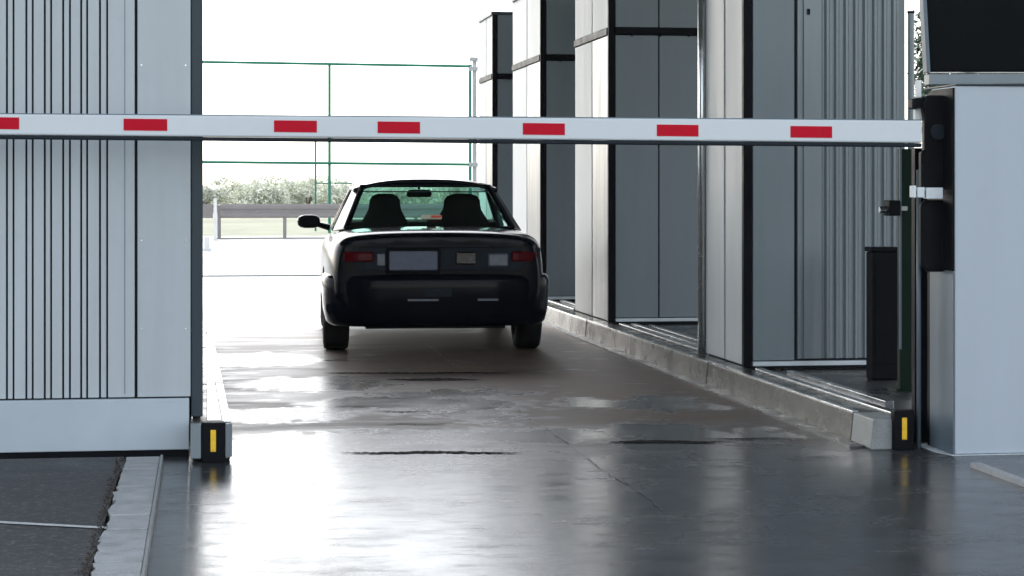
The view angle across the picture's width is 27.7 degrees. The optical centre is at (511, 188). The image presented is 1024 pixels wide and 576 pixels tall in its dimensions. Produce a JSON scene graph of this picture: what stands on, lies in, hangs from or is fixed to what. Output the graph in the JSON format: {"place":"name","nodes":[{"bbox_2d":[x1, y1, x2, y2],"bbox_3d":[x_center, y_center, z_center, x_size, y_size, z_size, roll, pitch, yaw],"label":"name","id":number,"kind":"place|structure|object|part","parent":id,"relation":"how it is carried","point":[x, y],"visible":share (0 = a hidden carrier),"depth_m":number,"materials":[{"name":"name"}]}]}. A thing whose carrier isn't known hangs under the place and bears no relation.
{"place":"outdoors","nodes":[
{"label":"outdoors","id":0,"kind":"place"},
{"bbox_2d":[203,236,325,274],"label":"concrete apron","id":1,"kind":"object","parent":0,"point":[258,256],"depth_m":40.06,"materials":[{"name":"grey concrete"}]},
{"bbox_2d":[203,237,210,250],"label":"short bollard","id":2,"kind":"object","parent":1,"relation":"on","point":[206,244],"visible":0.91,"depth_m":43.53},
{"bbox_2d":[214,198,216,239],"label":"marker post","id":3,"kind":"object","parent":1,"relation":"on","point":[215,218],"visible":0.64,"depth_m":52.47,"materials":[{"name":"white metal"}]},
{"bbox_2d":[203,274,319,276],"bbox_3d":[-3.590,1.324,31.069,30.000,0.072,0.320,0,0,-8],"label":"drain channel","id":4,"kind":"object","parent":1,"relation":"on","point":[261,275],"visible":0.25,"depth_m":31.01,"materials":[{"name":"metal"}]},
{"bbox_2d":[203,204,443,238],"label":"guard rail","id":5,"kind":"object","parent":1,"relation":"on","point":[286,211],"visible":0.28,"depth_m":54.23,"materials":[{"name":"grey metal"}]},
{"bbox_2d":[203,189,478,235],"bbox_3d":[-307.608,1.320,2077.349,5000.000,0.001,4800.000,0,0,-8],"label":"ground","id":6,"kind":"structure","parent":0,"point":[251,226],"depth_m":70.95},
{"bbox_2d":[203,183,240,211],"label":"shrub","id":7,"kind":"object","parent":6,"relation":"on","point":[210,194],"visible":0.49,"depth_m":116.64,"materials":[{"name":"green plant"}]},
{"bbox_2d":[203,176,274,203],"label":"shrub","id":8,"kind":"object","parent":6,"relation":"on","point":[226,180],"visible":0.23,"depth_m":120.75,"materials":[{"name":"green plant"}]},
{"bbox_2d":[228,182,291,203],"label":"shrub","id":9,"kind":"object","parent":6,"relation":"on","point":[264,194],"visible":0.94,"depth_m":114.96,"materials":[{"name":"green plant"}]},
{"bbox_2d":[246,174,318,201],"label":"shrub","id":10,"kind":"object","parent":6,"relation":"on","point":[270,179],"visible":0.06,"depth_m":123.31,"materials":[{"name":"green plant"}]},
{"bbox_2d":[274,179,331,203],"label":"shrub","id":11,"kind":"object","parent":6,"relation":"on","point":[299,190],"visible":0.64,"depth_m":117.42,"materials":[{"name":"green plant"}]},
{"bbox_2d":[298,175,351,203],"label":"shrub","id":12,"kind":"object","parent":6,"relation":"on","point":[310,181],"visible":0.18,"depth_m":120.25,"materials":[{"name":"green plant"}]},
{"bbox_2d":[315,142,351,230],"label":"green stake","id":13,"kind":"object","parent":6,"relation":"on","point":[316,183],"visible":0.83,"depth_m":64.80,"materials":[{"name":"paint"}]},
{"bbox_2d":[203,61,471,232],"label":"green fence","id":14,"kind":"object","parent":6,"relation":"on","point":[329,163],"visible":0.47,"depth_m":61.90,"materials":[{"name":"metal"}]},
{"bbox_2d":[311,184,386,203],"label":"shrub","id":15,"kind":"object","parent":6,"relation":"on","point":[338,194],"visible":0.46,"depth_m":116.34,"materials":[{"name":"green plant"}]},
{"bbox_2d":[346,177,422,203],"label":"shrub","id":16,"kind":"object","parent":6,"relation":"on","point":[364,181],"visible":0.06,"depth_m":123.20,"materials":[{"name":"green plant"}]},
{"bbox_2d":[370,187,440,203],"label":"shrub","id":17,"kind":"object","parent":6,"relation":"on","point":[403,198],"visible":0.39,"depth_m":118.88,"materials":[{"name":"green plant"}]},
{"bbox_2d":[417,175,450,203],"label":"shrub","id":18,"kind":"object","parent":6,"relation":"on","point":[436,188],"visible":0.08,"depth_m":121.44,"materials":[{"name":"green plant"}]},
{"bbox_2d":[430,187,478,203],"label":"shrub","id":19,"kind":"object","parent":6,"relation":"on","point":[436,195],"visible":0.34,"depth_m":118.38,"materials":[{"name":"green plant"}]},
{"bbox_2d":[470,57,477,195],"bbox_3d":[-0.538,-0.276,29.241,0.120,3.152,0.050,0,0,-8],"label":"slim post","id":20,"kind":"object","parent":6,"relation":"on","point":[474,70],"visible":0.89,"depth_m":29.24,"materials":[{"name":"grey metal"}]},
{"bbox_2d":[477,11,512,218],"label":"clad pillar","id":21,"kind":"structure","parent":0,"point":[495,81],"depth_m":25.15,"materials":[{"name":"grey metal"}]},
{"bbox_2d":[89,276,1023,575],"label":"road","id":22,"kind":"structure","parent":0,"point":[289,488],"depth_m":9.33,"materials":[{"name":"concrete"}]},
{"bbox_2d":[0,457,123,575],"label":"asphalt patch","id":23,"kind":"object","parent":22,"relation":"on","point":[69,491],"visible":1,"depth_m":8.21,"materials":[{"name":"black asphalt"}]},
{"bbox_2d":[0,521,105,528],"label":"painted line","id":24,"kind":"object","parent":23,"relation":"on","point":[9,522],"visible":1,"depth_m":7.84,"materials":[{"name":"white paint"}]},
{"bbox_2d":[73,457,125,575],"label":"edge debris","id":25,"kind":"object","parent":23,"relation":"on","point":[100,519],"visible":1,"depth_m":7.96,"materials":[{"name":"soil"}]},
{"bbox_2d":[0,0,202,458],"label":"toll booth","id":26,"kind":"object","parent":22,"relation":"on","point":[101,298],"visible":0.98,"depth_m":10.06,"materials":[{"name":"metal"}]},
{"bbox_2d":[91,456,159,575],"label":"stone edging","id":27,"kind":"object","parent":22,"relation":"on","point":[121,546],"visible":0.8,"depth_m":7.85,"materials":[{"name":"grey stone"}]},
{"bbox_2d":[141,455,162,575],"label":"edging strip","id":28,"kind":"object","parent":22,"relation":"on","point":[148,542],"visible":1,"depth_m":7.91,"materials":[{"name":"concrete"}]},
{"bbox_2d":[191,421,231,462],"bbox_3d":[-1.433,1.205,9.912,0.196,0.190,0.096,0,0,-8],"label":"kerb end marker","id":29,"kind":"object","parent":22,"relation":"on","point":[216,441],"visible":1,"depth_m":9.87,"materials":[{"name":"black plastic"}]},
{"bbox_2d":[193,323,230,459],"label":"lane kerb","id":30,"kind":"structure","parent":22,"relation":"on","point":[215,406],"depth_m":11.60,"materials":[{"name":"concrete"}]},
{"bbox_2d":[297,178,548,348],"bbox_3d":[-0.888,0.602,18.236,1.985,1.396,4.500,0,0,-6],"label":"car","id":31,"kind":"object","parent":22,"relation":"on","point":[460,261],"visible":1,"depth_m":16.11,"materials":[{"name":"black paint"}]},
{"bbox_3d":[-1.498,0.188,18.237,0.170,0.355,1.780,0,0,-6],"label":"side window","id":32,"kind":"part","parent":31,"relation":"part of","materials":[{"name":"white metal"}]},
{"bbox_3d":[-0.096,0.188,18.380,0.170,0.355,1.780,0,0,-6],"label":"side window","id":33,"kind":"part","parent":31,"relation":"part of","materials":[{"name":"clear glass"}]},
{"bbox_2d":[431,347,663,510],"bbox_3d":[-0.049,1.296,12.831,0.043,0.001,9.000,0,0,-8],"label":"lane joint","id":34,"kind":"object","parent":22,"relation":"on","point":[562,438],"visible":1,"depth_m":10.55,"materials":[{"name":"concrete"}]},
{"bbox_2d":[332,372,804,453],"bbox_3d":[0.046,1.296,12.535,2.440,0.001,4.630,0,0,-8],"label":"expansion joint","id":35,"kind":"object","parent":22,"relation":"on","point":[634,441],"visible":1,"depth_m":10.80,"materials":[{"name":"grey concrete"}]},
{"bbox_2d":[542,300,893,449],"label":"lane kerb","id":36,"kind":"structure","parent":22,"relation":"on","point":[846,416],"depth_m":12.75,"materials":[{"name":"concrete"}]},
{"bbox_2d":[556,301,911,409],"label":"island platform","id":37,"kind":"structure","parent":22,"relation":"on","point":[855,378],"depth_m":12.95,"materials":[{"name":"concrete"}]},
{"bbox_2d":[511,0,575,300],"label":"clad pillar","id":38,"kind":"structure","parent":37,"relation":"on","point":[543,68],"depth_m":21.58,"materials":[{"name":"grey metal"}]},
{"bbox_2d":[574,0,697,323],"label":"clad pillar","id":39,"kind":"structure","parent":37,"relation":"on","point":[636,233],"depth_m":18.00,"materials":[{"name":"grey metal"}]},
{"bbox_2d":[698,0,914,368],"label":"clad pillar","id":40,"kind":"structure","parent":37,"relation":"on","point":[787,235],"depth_m":13.53,"materials":[{"name":"grey metal"}]},
{"bbox_2d":[864,247,896,379],"bbox_3d":[2.291,0.767,12.834,0.200,0.817,0.140,0,0,-8],"label":"service box","id":41,"kind":"object","parent":37,"relation":"on","point":[881,313],"visible":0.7,"depth_m":12.77,"materials":[{"name":"black plastic"}]},
{"bbox_2d":[875,263,896,363],"bbox_3d":[2.300,0.767,12.772,0.144,0.617,0.006,0,0,-8],"label":"door","id":42,"kind":"structure","parent":41,"relation":"in","point":[885,273],"depth_m":12.77,"materials":[{"name":"black plastic"}]},
{"bbox_2d":[887,147,911,391],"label":"green column","id":43,"kind":"structure","parent":37,"relation":"on","point":[904,282],"depth_m":12.06,"materials":[{"name":"metal"}]},
{"bbox_2d":[879,200,907,215],"bbox_3d":[2.209,0.111,12.054,0.165,0.090,0.120,0,0,-8],"label":"camera","id":44,"kind":"object","parent":43,"relation":"attached to","point":[890,208],"visible":1,"depth_m":12.00,"materials":[{"name":"black plastic"}]},
{"bbox_2d":[891,409,913,450],"bbox_3d":[1.944,1.200,10.354,0.103,0.200,0.066,0,0,-8],"label":"kerb end marker","id":45,"kind":"object","parent":22,"relation":"on","point":[902,429],"visible":1,"depth_m":10.33,"materials":[{"name":"black plastic"}]},
{"bbox_2d":[917,170,920,448],"bbox_3d":[2.036,0.602,10.411,0.021,1.396,0.021,0,0,-8],"label":"thin post","id":46,"kind":"object","parent":22,"relation":"on","point":[918,353],"visible":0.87,"depth_m":10.40,"materials":[{"name":"black metal"}]},
{"bbox_2d":[912,148,926,441],"bbox_3d":[2.110,0.545,10.699,0.096,1.509,0.050,0,0,-8],"label":"dark panel","id":47,"kind":"object","parent":22,"relation":"on","point":[915,159],"visible":0.43,"depth_m":10.67,"materials":[{"name":"black plastic"}]},
{"bbox_2d":[921,84,1023,455],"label":"barrier cabinet","id":48,"kind":"object","parent":22,"relation":"on","point":[975,347],"visible":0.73,"depth_m":10.18,"materials":[{"name":"grey metal"}]},
{"bbox_2d":[908,80,944,271],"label":"boom drive","id":49,"kind":"structure","parent":48,"relation":"attached to","point":[929,112],"depth_m":10.28,"materials":[{"name":"black plastic"}]},
{"bbox_2d":[0,113,921,146],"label":"boom barrier","id":50,"kind":"object","parent":49,"relation":"attached to","point":[590,130],"visible":1,"depth_m":9.86,"materials":[{"name":"metal"}]},
{"bbox_2d":[910,186,943,198],"bbox_3d":[2.043,0.017,10.237,0.165,0.065,0.055,0,0,-8],"label":"white bracket","id":51,"kind":"object","parent":48,"relation":"attached to","point":[926,193],"visible":1,"depth_m":10.21,"materials":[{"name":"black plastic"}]},
{"bbox_2d":[919,0,1023,95],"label":"cabin","id":52,"kind":"object","parent":48,"relation":"on","point":[972,36],"visible":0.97,"depth_m":10.50,"materials":[{"name":"grey metal"}]},
{"bbox_2d":[927,0,1023,72],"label":"dark window","id":53,"kind":"structure","parent":52,"relation":"in","point":[966,36],"depth_m":10.51,"materials":[{"name":"black glass"}]},
{"bbox_2d":[970,462,1023,486],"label":"paving edge","id":54,"kind":"object","parent":22,"relation":"on","point":[996,472],"visible":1,"depth_m":9.40,"materials":[{"name":"concrete"}]},
{"bbox_2d":[203,0,998,188],"label":"sky","id":55,"kind":"structure","parent":0,"point":[327,31],"materials":[{"name":"white"}]},
{"bbox_2d":[906,5,1023,108],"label":"tree","id":56,"kind":"object","parent":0,"point":[919,74],"visible":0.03,"depth_m":43.78,"materials":[{"name":"green plant"}]}
]}

